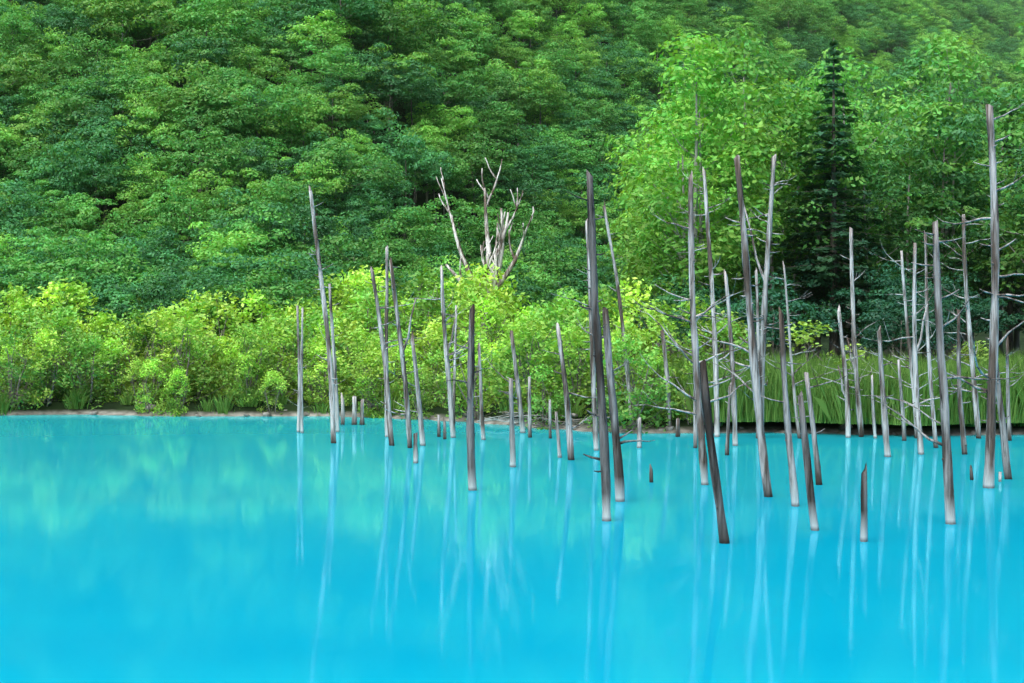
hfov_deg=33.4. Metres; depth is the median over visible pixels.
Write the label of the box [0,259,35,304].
forest tree
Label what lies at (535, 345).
willow
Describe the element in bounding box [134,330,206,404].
willow
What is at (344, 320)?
willow
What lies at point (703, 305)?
willow
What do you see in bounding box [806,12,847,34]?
forest tree
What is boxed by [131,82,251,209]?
forest tree
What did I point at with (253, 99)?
forest tree
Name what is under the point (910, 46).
forest tree
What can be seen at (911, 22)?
forest tree
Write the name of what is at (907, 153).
tree
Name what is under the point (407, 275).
forest tree
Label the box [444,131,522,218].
forest tree
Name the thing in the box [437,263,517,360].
willow
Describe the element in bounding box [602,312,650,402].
willow
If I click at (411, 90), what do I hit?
forest tree
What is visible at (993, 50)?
forest tree
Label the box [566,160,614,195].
forest tree
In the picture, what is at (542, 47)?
forest tree
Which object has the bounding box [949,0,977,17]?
forest tree
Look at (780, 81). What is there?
forest tree
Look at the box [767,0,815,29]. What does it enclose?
forest tree
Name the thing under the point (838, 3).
forest tree
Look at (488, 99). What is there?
forest tree
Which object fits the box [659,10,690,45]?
forest tree
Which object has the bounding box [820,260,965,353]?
forest tree
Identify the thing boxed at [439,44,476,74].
forest tree
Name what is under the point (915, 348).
dead trunk
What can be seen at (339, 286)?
willow
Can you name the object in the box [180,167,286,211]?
forest tree
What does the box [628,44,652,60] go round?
forest tree
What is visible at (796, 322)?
forest tree
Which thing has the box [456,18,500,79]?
forest tree
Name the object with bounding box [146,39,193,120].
forest tree
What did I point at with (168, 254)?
forest tree
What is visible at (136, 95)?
forest tree
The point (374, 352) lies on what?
willow
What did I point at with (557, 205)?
forest tree
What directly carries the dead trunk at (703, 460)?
in the pond water
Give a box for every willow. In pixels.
[0,281,81,386]
[0,282,42,371]
[0,293,53,379]
[0,306,57,396]
[0,309,20,354]
[0,334,24,393]
[0,338,30,398]
[2,307,68,389]
[7,337,54,398]
[20,336,88,401]
[22,301,100,398]
[30,305,88,392]
[39,327,103,402]
[42,277,106,374]
[55,316,107,387]
[75,337,132,398]
[77,308,127,393]
[79,336,143,401]
[81,319,106,384]
[81,321,146,389]
[93,305,173,397]
[95,300,162,388]
[97,336,138,386]
[103,313,172,394]
[117,356,155,404]
[121,299,226,396]
[130,357,172,415]
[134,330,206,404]
[139,285,232,376]
[145,321,187,382]
[158,314,226,396]
[162,366,192,416]
[163,290,243,395]
[166,287,228,378]
[171,342,211,394]
[172,340,223,400]
[192,298,256,358]
[196,300,256,350]
[198,325,278,397]
[203,333,237,397]
[210,344,239,398]
[212,287,297,389]
[217,337,257,389]
[222,352,269,407]
[223,322,275,396]
[234,315,297,396]
[240,311,317,393]
[242,307,309,365]
[252,335,309,402]
[253,326,297,375]
[257,368,289,414]
[264,296,345,393]
[266,336,350,404]
[274,299,337,368]
[275,301,364,389]
[279,306,357,392]
[291,273,377,351]
[296,345,347,407]
[305,319,352,400]
[313,308,354,371]
[326,329,403,401]
[327,298,369,348]
[332,265,403,328]
[334,268,384,346]
[335,284,410,367]
[335,318,378,385]
[337,326,398,398]
[338,344,402,417]
[340,307,376,353]
[341,264,412,340]
[341,345,382,399]
[346,356,401,418]
[348,285,409,360]
[349,346,401,400]
[358,325,407,387]
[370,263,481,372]
[373,393,403,417]
[378,327,429,392]
[380,343,439,403]
[382,288,465,379]
[388,342,427,394]
[390,316,443,389]
[391,274,467,358]
[394,315,486,397]
[396,363,436,419]
[400,311,448,352]
[407,330,442,392]
[411,351,462,408]
[421,271,506,370]
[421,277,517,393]
[421,349,459,400]
[430,332,463,391]
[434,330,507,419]
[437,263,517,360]
[452,313,509,388]
[452,351,494,408]
[456,341,520,403]
[457,294,520,396]
[466,273,529,342]
[474,338,521,402]
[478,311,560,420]
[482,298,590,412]
[489,322,523,344]
[491,294,517,325]
[493,321,533,382]
[495,326,557,399]
[502,355,561,414]
[504,300,555,376]
[513,302,544,349]
[513,336,583,411]
[515,329,558,394]
[519,364,576,429]
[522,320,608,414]
[526,285,602,391]
[533,306,589,347]
[545,317,586,353]
[545,385,586,417]
[546,287,642,375]
[554,281,648,397]
[564,297,641,367]
[565,309,625,396]
[573,335,648,409]
[576,277,676,386]
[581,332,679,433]
[588,320,651,411]
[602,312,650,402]
[617,314,680,402]
[623,299,722,391]
[630,345,678,409]
[631,349,684,419]
[632,391,661,420]
[633,293,748,402]
[633,356,679,416]
[673,356,711,424]
[683,315,755,375]
[685,314,771,358]
[785,320,869,371]
[949,340,998,366]
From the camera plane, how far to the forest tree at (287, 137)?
129.34 m
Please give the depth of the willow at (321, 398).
80.63 m
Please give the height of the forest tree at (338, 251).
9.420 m
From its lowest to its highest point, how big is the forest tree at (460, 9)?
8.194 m
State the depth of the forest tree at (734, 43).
230.06 m
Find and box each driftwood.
[1,391,41,402]
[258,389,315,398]
[477,410,547,424]
[506,415,591,429]
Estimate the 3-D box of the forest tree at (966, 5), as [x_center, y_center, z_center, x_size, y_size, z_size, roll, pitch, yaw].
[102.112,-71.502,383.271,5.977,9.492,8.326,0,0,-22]
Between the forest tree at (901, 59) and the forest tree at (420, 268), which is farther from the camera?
the forest tree at (901, 59)
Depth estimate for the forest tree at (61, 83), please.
134.43 m
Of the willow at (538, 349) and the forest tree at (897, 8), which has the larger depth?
the forest tree at (897, 8)
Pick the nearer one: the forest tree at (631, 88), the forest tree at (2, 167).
the forest tree at (2, 167)
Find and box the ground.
[0,0,1023,435]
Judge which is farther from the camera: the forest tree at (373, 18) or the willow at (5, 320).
the forest tree at (373, 18)
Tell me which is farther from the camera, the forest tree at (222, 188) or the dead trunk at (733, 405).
the forest tree at (222, 188)
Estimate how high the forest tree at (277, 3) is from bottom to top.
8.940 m
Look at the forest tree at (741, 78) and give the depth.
230.37 m
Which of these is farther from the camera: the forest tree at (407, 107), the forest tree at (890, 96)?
the forest tree at (890, 96)
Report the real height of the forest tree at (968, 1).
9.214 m
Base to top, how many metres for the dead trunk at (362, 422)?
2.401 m
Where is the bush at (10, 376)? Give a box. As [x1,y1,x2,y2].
[0,325,63,409]
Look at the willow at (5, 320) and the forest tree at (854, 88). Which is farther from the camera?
the forest tree at (854, 88)
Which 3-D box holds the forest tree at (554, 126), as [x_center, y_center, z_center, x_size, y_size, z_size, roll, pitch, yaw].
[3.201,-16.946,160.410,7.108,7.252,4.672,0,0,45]
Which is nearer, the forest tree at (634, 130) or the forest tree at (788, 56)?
the forest tree at (634, 130)
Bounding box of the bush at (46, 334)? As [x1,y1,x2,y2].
[20,325,74,409]
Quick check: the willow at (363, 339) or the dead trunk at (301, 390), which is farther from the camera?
the willow at (363, 339)
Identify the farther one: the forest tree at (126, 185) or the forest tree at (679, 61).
the forest tree at (679, 61)
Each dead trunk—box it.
[290,305,308,431]
[300,307,303,432]
[307,185,343,442]
[318,283,340,431]
[341,393,344,424]
[352,396,356,424]
[360,399,364,424]
[364,266,422,445]
[375,331,425,445]
[377,257,420,447]
[379,245,397,436]
[410,265,486,437]
[413,433,417,462]
[437,414,440,436]
[443,417,446,438]
[444,305,463,420]
[447,304,480,490]
[474,342,491,439]
[484,348,515,466]
[497,330,525,432]
[528,376,531,437]
[541,323,606,459]
[549,399,551,437]
[553,218,606,450]
[555,411,561,457]
[566,169,610,520]
[575,307,654,501]
[596,201,637,427]
[631,171,768,484]
[637,417,641,447]
[649,464,652,482]
[659,329,678,426]
[675,166,760,436]
[675,418,679,436]
[681,346,697,447]
[696,155,772,496]
[700,360,729,543]
[706,154,794,420]
[719,269,760,445]
[725,381,731,454]
[740,268,766,438]
[758,262,844,438]
[758,307,803,506]
[791,364,853,484]
[798,390,818,530]
[816,227,876,436]
[834,305,867,437]
[843,243,977,454]
[854,244,961,437]
[860,464,867,541]
[867,220,1021,524]
[870,326,892,456]
[871,374,876,437]
[897,359,914,440]
[918,230,937,447]
[922,103,1023,487]
[923,214,1022,438]
[943,309,972,454]
[970,465,973,479]
[980,364,1011,478]
[998,472,1001,481]
[1005,336,1022,440]
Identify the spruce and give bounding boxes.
[776,38,902,356]
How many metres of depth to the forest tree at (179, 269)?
101.00 m
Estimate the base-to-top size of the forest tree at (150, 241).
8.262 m
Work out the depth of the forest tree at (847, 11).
303.32 m
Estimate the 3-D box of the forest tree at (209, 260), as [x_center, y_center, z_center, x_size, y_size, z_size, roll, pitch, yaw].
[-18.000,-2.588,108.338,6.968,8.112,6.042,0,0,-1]
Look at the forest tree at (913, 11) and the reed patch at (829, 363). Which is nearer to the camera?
the reed patch at (829, 363)
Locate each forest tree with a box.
[0,0,23,30]
[0,0,56,117]
[0,5,15,45]
[0,42,77,113]
[0,49,27,88]
[0,52,52,92]
[0,58,40,164]
[0,78,31,123]
[0,109,42,159]
[0,114,31,192]
[0,124,19,158]
[0,139,39,181]
[0,165,11,181]
[0,171,41,209]
[0,178,60,231]
[0,192,12,215]
[0,203,30,237]
[0,224,53,281]
[0,225,155,285]
[0,229,33,248]
[0,233,41,269]
[0,249,49,304]
[0,249,53,301]
[0,256,92,326]
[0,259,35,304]
[0,270,51,316]
[2,30,62,65]
[2,117,67,208]
[2,197,110,257]
[4,140,97,197]
[5,1,48,29]
[6,0,39,50]
[7,101,80,158]
[8,1,77,63]
[12,0,53,3]
[12,91,83,123]
[13,83,90,116]
[14,141,123,203]
[16,179,77,206]
[17,78,72,108]
[17,164,89,265]
[17,228,104,259]
[20,25,93,65]
[21,3,58,19]
[23,50,95,88]
[25,200,99,237]
[26,228,116,257]
[28,106,74,139]
[29,255,137,312]
[31,257,165,315]
[32,66,98,123]
[32,78,122,138]
[35,235,105,272]
[37,0,107,89]
[40,8,109,81]
[40,97,151,211]
[43,0,72,10]
[44,192,137,239]
[48,26,152,107]
[48,133,146,232]
[49,132,104,186]
[51,249,138,287]
[54,288,145,340]
[56,44,93,80]
[57,0,86,55]
[60,274,177,331]
[61,6,90,75]
[61,116,165,232]
[62,61,140,115]
[68,0,187,111]
[69,1,164,96]
[78,54,181,160]
[83,20,144,50]
[87,238,186,287]
[88,233,138,254]
[89,42,182,99]
[91,157,154,237]
[92,153,175,236]
[93,0,171,45]
[95,51,137,113]
[95,152,177,231]
[96,97,187,220]
[97,274,226,333]
[98,182,161,237]
[104,233,172,284]
[106,49,175,122]
[106,95,173,157]
[112,0,193,87]
[115,74,195,182]
[116,217,180,252]
[125,175,238,240]
[126,58,261,192]
[128,264,185,299]
[128,265,275,333]
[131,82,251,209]
[131,122,190,202]
[132,127,263,242]
[133,151,186,223]
[135,225,206,267]
[136,29,260,87]
[138,221,203,258]
[141,0,191,81]
[142,262,213,292]
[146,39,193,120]
[147,178,212,242]
[152,97,180,165]
[154,261,243,323]
[157,0,265,77]
[159,34,227,88]
[161,0,222,29]
[166,87,270,198]
[168,67,256,107]
[169,35,237,83]
[174,227,213,270]
[180,0,251,16]
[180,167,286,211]
[180,238,235,270]
[182,105,261,209]
[183,62,250,150]
[184,221,285,279]
[188,207,302,261]
[191,237,253,270]
[194,74,266,144]
[194,186,260,220]
[194,246,317,296]
[195,14,247,41]
[200,134,272,220]
[200,149,245,210]
[200,288,259,335]
[204,13,275,50]
[204,186,310,249]
[205,137,303,252]
[206,255,355,328]
[211,66,295,102]
[217,0,286,40]
[217,246,265,277]
[217,279,272,329]
[220,82,310,185]
[220,258,288,300]
[221,44,292,80]
[223,251,331,309]
[225,0,312,85]
[226,180,312,246]
[227,154,287,247]
[231,136,302,188]
[236,90,297,160]
[242,17,280,49]
[246,0,299,76]
[247,174,317,219]
[248,27,305,83]
[248,267,368,319]
[249,92,348,174]
[250,241,334,276]
[254,191,342,255]
[257,35,340,85]
[259,9,286,44]
[259,83,310,145]
[259,120,322,170]
[264,69,330,155]
[264,249,369,297]
[269,156,352,203]
[273,204,377,257]
[275,10,361,82]
[278,0,351,75]
[278,84,349,173]
[278,131,355,216]
[286,39,376,144]
[287,175,355,235]
[293,0,380,91]
[294,69,365,132]
[295,137,404,228]
[298,221,351,261]
[302,234,406,287]
[303,83,369,157]
[306,216,374,263]
[311,38,361,84]
[315,233,390,285]
[322,42,402,129]
[325,128,376,215]
[329,189,399,236]
[330,0,391,53]
[330,19,400,100]
[331,0,458,120]
[332,179,422,254]
[335,107,406,146]
[336,150,395,201]
[337,93,396,152]
[338,160,420,205]
[339,134,383,193]
[341,0,399,59]
[343,219,422,274]
[347,269,433,324]
[348,0,418,60]
[350,59,443,154]
[353,124,454,239]
[355,18,411,101]
[357,152,418,209]
[360,249,401,286]
[361,42,437,141]
[365,198,462,268]
[367,35,449,110]
[372,10,422,56]
[372,60,450,131]
[377,249,406,280]
[382,269,417,314]
[383,136,447,206]
[384,250,433,281]
[388,146,450,235]
[389,241,462,276]
[392,0,444,40]
[393,264,446,300]
[394,125,453,202]
[395,0,457,41]
[395,272,467,301]
[396,101,462,153]
[397,118,452,203]
[399,89,448,118]
[401,75,458,135]
[401,145,476,224]
[401,255,457,282]
[402,10,457,83]
[403,101,480,188]
[403,231,452,267]
[403,273,505,302]
[404,195,506,260]
[410,33,480,126]
[410,160,468,230]
[412,221,466,254]
[413,61,488,132]
[414,0,479,47]
[423,10,500,72]
[423,39,498,131]
[430,255,479,297]
[438,2,495,43]
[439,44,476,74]
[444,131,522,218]
[444,239,493,270]
[445,80,502,152]
[445,85,487,111]
[445,134,490,217]
[447,225,481,258]
[448,100,532,183]
[448,106,511,187]
[448,265,509,286]
[449,7,496,50]
[451,0,496,13]
[452,224,510,256]
[453,160,540,243]
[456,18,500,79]
[456,174,523,216]
[460,142,515,216]
[461,1,504,75]
[461,219,522,254]
[462,58,520,118]
[467,0,512,59]
[467,207,515,235]
[471,70,537,150]
[472,200,565,244]
[473,234,561,274]
[476,33,524,66]
[477,58,566,146]
[477,259,548,296]
[478,244,556,289]
[480,1,522,46]
[485,9,545,67]
[488,31,531,62]
[490,1,529,34]
[490,119,535,150]
[492,148,566,204]
[493,43,534,71]
[497,171,586,215]
[497,235,560,259]
[498,0,559,68]
[501,262,571,317]
[501,269,547,302]
[502,123,575,206]
[503,228,607,286]
[504,72,581,132]
[506,221,574,258]
[507,0,551,46]
[509,42,596,135]
[510,91,542,149]
[511,261,587,311]
[512,0,561,46]
[516,35,577,62]
[516,67,571,125]
[516,201,575,234]
[518,146,562,175]
[519,123,582,190]
[520,96,578,136]
[520,193,574,218]
[521,127,601,218]
[521,248,583,289]
[522,134,562,159]
[526,15,593,45]
[526,157,586,228]
[526,189,587,224]
[528,38,577,67]
[529,39,566,56]
[529,103,603,176]
[529,270,609,310]
[531,1,558,29]
[532,50,574,112]
[532,63,568,115]
[536,229,585,256]
[537,17,572,37]
[537,81,565,126]
[539,233,586,262]
[543,252,624,306]
[544,149,623,245]
[545,0,598,35]
[549,38,605,79]
[549,78,619,145]
[549,191,620,245]
[549,256,623,306]
[551,1,612,74]
[551,65,614,147]
[552,40,581,62]
[553,127,634,243]
[557,99,610,150]
[558,185,628,245]
[559,36,594,79]
[559,169,626,236]
[560,232,603,262]
[561,0,630,33]
[562,66,630,145]
[563,0,596,39]
[565,215,619,244]
[565,244,631,283]
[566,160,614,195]
[572,146,595,168]
[573,82,606,140]
[574,0,629,42]
[575,15,599,36]
[575,255,618,334]
[576,9,615,37]
[576,43,646,100]
[576,141,628,175]
[579,26,631,57]
[579,34,612,59]
[579,57,607,78]
[579,72,612,87]
[581,97,631,140]
[586,55,660,87]
[586,123,637,149]
[586,239,628,264]
[589,141,647,169]
[591,73,625,138]
[595,99,641,131]
[596,238,629,252]
[597,50,658,114]
[599,8,661,41]
[605,34,653,102]
[605,120,653,148]
[605,170,628,195]
[605,267,653,313]
[608,0,666,47]
[609,0,627,39]
[609,37,633,87]
[610,22,651,48]
[612,0,667,40]
[612,69,648,100]
[614,94,653,120]
[616,28,670,55]
[620,81,655,104]
[621,113,652,134]
[622,0,676,11]
[623,103,670,133]
[625,97,663,119]
[627,60,683,90]
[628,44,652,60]
[628,57,687,98]
[629,1,670,18]
[632,34,667,55]
[633,272,724,356]
[634,302,721,352]
[638,274,753,351]
[641,15,685,63]
[641,17,677,60]
[642,88,684,107]
[648,1,674,16]
[648,64,684,90]
[649,295,760,354]
[656,74,721,105]
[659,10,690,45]
[661,37,698,57]
[663,53,689,69]
[667,27,699,50]
[669,0,701,14]
[672,4,695,50]
[673,54,711,76]
[674,15,708,48]
[676,0,707,15]
[678,285,776,351]
[684,14,717,36]
[686,0,724,12]
[687,0,722,18]
[691,3,739,28]
[692,13,734,42]
[696,6,754,38]
[701,272,841,359]
[702,36,717,49]
[705,30,758,68]
[706,0,756,12]
[708,0,745,19]
[710,28,748,50]
[713,62,739,85]
[719,43,757,76]
[722,0,743,14]
[725,17,767,37]
[727,54,763,81]
[728,61,763,83]
[730,7,749,22]
[734,5,777,32]
[739,0,766,27]
[740,50,786,77]
[744,52,804,78]
[745,34,777,59]
[749,0,792,25]
[752,291,811,358]
[755,29,784,43]
[757,23,781,37]
[760,1,785,38]
[760,38,777,51]
[763,75,791,87]
[765,0,807,10]
[766,33,794,51]
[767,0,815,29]
[769,37,807,62]
[769,239,889,359]
[770,10,807,28]
[772,27,798,42]
[772,31,826,62]
[775,13,817,38]
[780,55,854,91]
[785,67,805,85]
[792,19,837,48]
[795,58,818,75]
[796,44,822,59]
[798,2,818,36]
[803,36,826,52]
[805,35,837,48]
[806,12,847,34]
[807,0,840,28]
[807,47,829,70]
[808,0,841,21]
[813,1,842,13]
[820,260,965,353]
[823,44,846,58]
[826,16,861,39]
[827,82,865,98]
[829,34,859,55]
[833,0,861,8]
[837,40,860,55]
[839,3,861,23]
[841,38,869,56]
[841,55,863,70]
[842,276,931,359]
[844,29,883,59]
[845,69,871,90]
[847,7,880,27]
[848,3,883,22]
[848,22,894,77]
[848,57,873,72]
[849,0,872,6]
[850,19,879,59]
[850,275,974,359]
[851,10,875,27]
[854,79,872,92]
[856,56,879,75]
[856,282,974,358]
[856,298,956,358]
[858,0,894,10]
[859,17,894,56]
[859,70,874,79]
[862,78,892,98]
[863,54,880,67]
[864,24,893,57]
[867,35,889,54]
[867,53,895,76]
[869,0,908,16]
[869,95,897,120]
[870,50,891,62]
[870,70,892,89]
[872,70,908,95]
[873,0,901,15]
[875,91,901,110]
[877,8,905,51]
[877,27,905,47]
[881,46,919,76]
[882,55,902,69]
[883,21,906,51]
[884,16,912,50]
[886,72,915,94]
[888,51,907,69]
[888,66,912,81]
[889,0,926,15]
[889,14,923,52]
[890,28,912,47]
[898,12,919,34]
[899,271,1023,359]
[900,27,918,38]
[900,34,917,46]
[902,6,927,21]
[902,32,944,50]
[906,40,933,85]
[906,40,936,54]
[912,18,934,34]
[913,3,934,24]
[915,29,945,44]
[919,0,936,26]
[920,20,947,29]
[921,0,936,11]
[923,26,943,47]
[925,17,951,27]
[927,25,945,35]
[928,4,952,20]
[931,20,956,36]
[936,17,973,32]
[937,2,952,13]
[940,0,961,8]
[940,4,962,23]
[941,28,971,54]
[943,82,975,103]
[947,22,967,37]
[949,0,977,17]
[951,9,973,20]
[951,50,988,71]
[956,30,976,46]
[957,69,991,85]
[958,0,981,9]
[958,3,977,22]
[958,39,975,53]
[959,78,980,90]
[961,13,985,27]
[962,23,985,36]
[963,0,991,9]
[963,30,987,46]
[964,36,986,52]
[964,62,985,79]
[968,73,996,112]
[969,47,986,61]
[969,56,996,76]
[970,19,990,39]
[971,27,985,44]
[972,50,1002,64]
[973,48,998,55]
[974,5,991,19]
[974,33,996,42]
[975,4,991,17]
[977,51,1004,69]
[978,20,1006,36]
[979,0,1010,23]
[982,38,1019,56]
[982,40,1002,50]
[983,43,999,55]
[984,13,1004,28]
[984,15,1011,31]
[986,55,1009,67]
[989,35,1003,43]
[989,63,1012,77]
[990,62,1008,83]
[990,63,1023,90]
[992,37,1010,45]
[992,78,1013,91]
[996,88,1023,107]
[998,0,1017,6]
[998,4,1014,13]
[998,66,1023,85]
[999,3,1020,14]
[999,10,1023,43]
[999,21,1023,36]
[1000,38,1018,50]
[1000,52,1019,63]
[1000,56,1015,67]
[1002,32,1021,45]
[1004,28,1019,36]
[1007,45,1023,57]
[1008,32,1023,48]
[1012,47,1023,61]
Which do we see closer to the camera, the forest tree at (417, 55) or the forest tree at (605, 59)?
the forest tree at (417, 55)
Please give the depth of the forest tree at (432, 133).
140.60 m
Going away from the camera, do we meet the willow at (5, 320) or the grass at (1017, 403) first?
the grass at (1017, 403)
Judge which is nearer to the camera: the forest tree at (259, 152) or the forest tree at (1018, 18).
the forest tree at (259, 152)
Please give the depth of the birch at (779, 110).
89.10 m
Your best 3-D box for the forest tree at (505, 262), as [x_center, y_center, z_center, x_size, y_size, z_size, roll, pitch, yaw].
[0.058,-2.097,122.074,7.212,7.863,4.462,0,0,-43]
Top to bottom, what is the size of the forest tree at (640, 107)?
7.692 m
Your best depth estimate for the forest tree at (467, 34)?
162.28 m
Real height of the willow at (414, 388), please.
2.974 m
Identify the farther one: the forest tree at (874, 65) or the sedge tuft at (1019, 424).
the forest tree at (874, 65)
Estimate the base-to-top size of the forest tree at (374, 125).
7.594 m
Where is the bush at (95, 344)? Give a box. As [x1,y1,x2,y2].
[53,332,125,408]
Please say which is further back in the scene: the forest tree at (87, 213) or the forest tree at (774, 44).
the forest tree at (774, 44)
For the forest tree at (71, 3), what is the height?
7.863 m
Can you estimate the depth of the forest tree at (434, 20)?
157.57 m
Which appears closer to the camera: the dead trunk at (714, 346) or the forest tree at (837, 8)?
the dead trunk at (714, 346)
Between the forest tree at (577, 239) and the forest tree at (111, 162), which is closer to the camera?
the forest tree at (111, 162)
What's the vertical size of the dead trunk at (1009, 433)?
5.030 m
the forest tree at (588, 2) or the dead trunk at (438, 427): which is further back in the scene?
the forest tree at (588, 2)
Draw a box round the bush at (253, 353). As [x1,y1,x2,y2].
[219,324,276,403]
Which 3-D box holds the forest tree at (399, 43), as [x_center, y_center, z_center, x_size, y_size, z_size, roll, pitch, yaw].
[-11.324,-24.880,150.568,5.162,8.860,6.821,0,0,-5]
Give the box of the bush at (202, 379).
[142,312,241,402]
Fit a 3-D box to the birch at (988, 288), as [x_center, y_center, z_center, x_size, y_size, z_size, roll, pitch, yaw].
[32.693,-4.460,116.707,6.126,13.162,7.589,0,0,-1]
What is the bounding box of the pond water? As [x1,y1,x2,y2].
[0,415,1023,682]
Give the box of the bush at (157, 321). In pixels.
[119,303,212,396]
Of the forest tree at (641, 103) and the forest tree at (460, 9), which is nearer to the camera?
the forest tree at (460, 9)
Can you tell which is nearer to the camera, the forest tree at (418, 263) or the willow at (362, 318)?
the willow at (362, 318)
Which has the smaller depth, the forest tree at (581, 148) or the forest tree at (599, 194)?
the forest tree at (599, 194)
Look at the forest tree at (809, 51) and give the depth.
267.43 m
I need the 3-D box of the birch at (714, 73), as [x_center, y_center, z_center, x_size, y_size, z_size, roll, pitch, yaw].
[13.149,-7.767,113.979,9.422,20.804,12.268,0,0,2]
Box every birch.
[596,148,660,346]
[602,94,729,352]
[603,28,798,289]
[603,152,720,351]
[606,89,727,240]
[606,101,739,356]
[606,133,704,344]
[606,144,723,297]
[611,143,688,296]
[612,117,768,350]
[615,187,667,304]
[619,67,794,350]
[627,27,842,299]
[627,109,796,350]
[633,130,790,351]
[638,116,763,351]
[656,71,749,250]
[697,69,841,360]
[704,165,776,302]
[710,111,890,356]
[718,82,883,362]
[728,131,836,354]
[736,161,804,355]
[739,88,775,120]
[742,190,829,348]
[746,98,800,265]
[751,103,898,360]
[760,141,829,357]
[767,136,809,357]
[771,46,949,354]
[772,107,836,358]
[780,126,921,303]
[808,97,915,356]
[809,319,813,356]
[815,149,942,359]
[820,99,895,348]
[824,82,895,348]
[837,53,1008,358]
[850,124,952,360]
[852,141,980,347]
[855,167,959,364]
[859,91,1020,357]
[860,88,1012,357]
[863,163,960,358]
[867,111,920,161]
[869,29,1021,361]
[870,122,919,357]
[877,72,1020,343]
[882,114,985,361]
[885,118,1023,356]
[888,123,1001,356]
[927,172,991,343]
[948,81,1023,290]
[956,87,1023,357]
[959,103,1023,358]
[961,127,987,355]
[962,225,1022,313]
[967,147,1023,303]
[968,142,1023,307]
[969,276,989,349]
[973,79,1023,356]
[980,145,1023,280]
[982,21,1023,260]
[998,132,1023,240]
[998,199,1023,277]
[1007,162,1023,254]
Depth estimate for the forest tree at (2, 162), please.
122.55 m
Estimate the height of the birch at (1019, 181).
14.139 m
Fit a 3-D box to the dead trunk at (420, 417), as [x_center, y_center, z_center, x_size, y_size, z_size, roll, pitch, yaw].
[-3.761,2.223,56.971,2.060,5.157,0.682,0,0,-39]
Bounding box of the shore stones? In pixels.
[0,401,1012,434]
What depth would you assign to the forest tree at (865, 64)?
280.19 m
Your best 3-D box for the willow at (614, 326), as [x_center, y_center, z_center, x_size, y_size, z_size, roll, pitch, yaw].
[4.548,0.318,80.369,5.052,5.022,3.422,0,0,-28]
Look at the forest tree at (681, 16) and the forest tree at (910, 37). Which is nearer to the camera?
the forest tree at (681, 16)
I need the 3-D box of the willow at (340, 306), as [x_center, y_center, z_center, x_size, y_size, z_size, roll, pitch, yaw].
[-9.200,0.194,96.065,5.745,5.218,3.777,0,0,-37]
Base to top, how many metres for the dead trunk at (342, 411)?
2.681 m
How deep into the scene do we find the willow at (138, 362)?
81.89 m
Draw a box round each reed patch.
[656,347,810,400]
[659,350,838,421]
[722,349,861,364]
[741,362,922,423]
[787,363,908,379]
[793,357,874,371]
[798,349,963,373]
[815,354,1021,425]
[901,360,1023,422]
[918,352,1023,367]
[918,357,1023,378]
[945,346,1023,364]
[974,351,1023,391]
[977,351,1023,374]
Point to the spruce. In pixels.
(828, 259)
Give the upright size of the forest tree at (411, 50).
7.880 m
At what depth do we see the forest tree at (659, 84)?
202.95 m
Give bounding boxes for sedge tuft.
[0,390,19,414]
[63,386,91,409]
[118,393,134,404]
[142,396,158,404]
[164,398,182,413]
[196,397,215,411]
[209,392,235,414]
[272,394,293,404]
[307,401,329,414]
[338,392,356,405]
[372,387,401,404]
[412,394,433,407]
[496,396,514,412]
[559,403,583,416]
[609,402,628,419]
[671,404,690,419]
[1012,423,1023,425]
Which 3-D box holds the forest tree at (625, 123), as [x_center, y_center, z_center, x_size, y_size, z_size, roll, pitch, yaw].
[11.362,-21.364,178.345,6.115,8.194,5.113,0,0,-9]
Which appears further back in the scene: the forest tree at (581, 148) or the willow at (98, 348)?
the forest tree at (581, 148)
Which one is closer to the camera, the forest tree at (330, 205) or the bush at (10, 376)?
the bush at (10, 376)
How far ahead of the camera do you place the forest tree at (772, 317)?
76.48 m
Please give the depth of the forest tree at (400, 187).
126.83 m
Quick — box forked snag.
[436,157,534,338]
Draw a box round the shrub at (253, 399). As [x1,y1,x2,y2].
[232,384,265,406]
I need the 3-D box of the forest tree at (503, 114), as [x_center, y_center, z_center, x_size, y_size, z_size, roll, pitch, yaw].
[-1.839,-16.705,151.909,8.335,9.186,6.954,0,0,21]
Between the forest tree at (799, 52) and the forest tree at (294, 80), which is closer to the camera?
the forest tree at (294, 80)
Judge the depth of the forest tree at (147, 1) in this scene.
143.09 m
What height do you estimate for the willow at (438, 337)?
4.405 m
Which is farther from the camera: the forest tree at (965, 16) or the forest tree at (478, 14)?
the forest tree at (965, 16)
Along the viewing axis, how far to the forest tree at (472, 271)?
119.47 m
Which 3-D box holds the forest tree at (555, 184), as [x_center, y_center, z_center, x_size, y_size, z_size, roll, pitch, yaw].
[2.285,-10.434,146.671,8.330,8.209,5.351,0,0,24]
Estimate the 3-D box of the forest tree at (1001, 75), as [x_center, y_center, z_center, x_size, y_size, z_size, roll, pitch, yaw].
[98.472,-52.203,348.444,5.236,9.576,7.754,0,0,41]
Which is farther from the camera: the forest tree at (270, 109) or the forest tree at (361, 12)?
the forest tree at (361, 12)
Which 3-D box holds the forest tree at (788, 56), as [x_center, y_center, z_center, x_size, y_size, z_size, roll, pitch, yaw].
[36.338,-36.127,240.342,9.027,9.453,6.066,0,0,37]
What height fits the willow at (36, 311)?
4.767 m

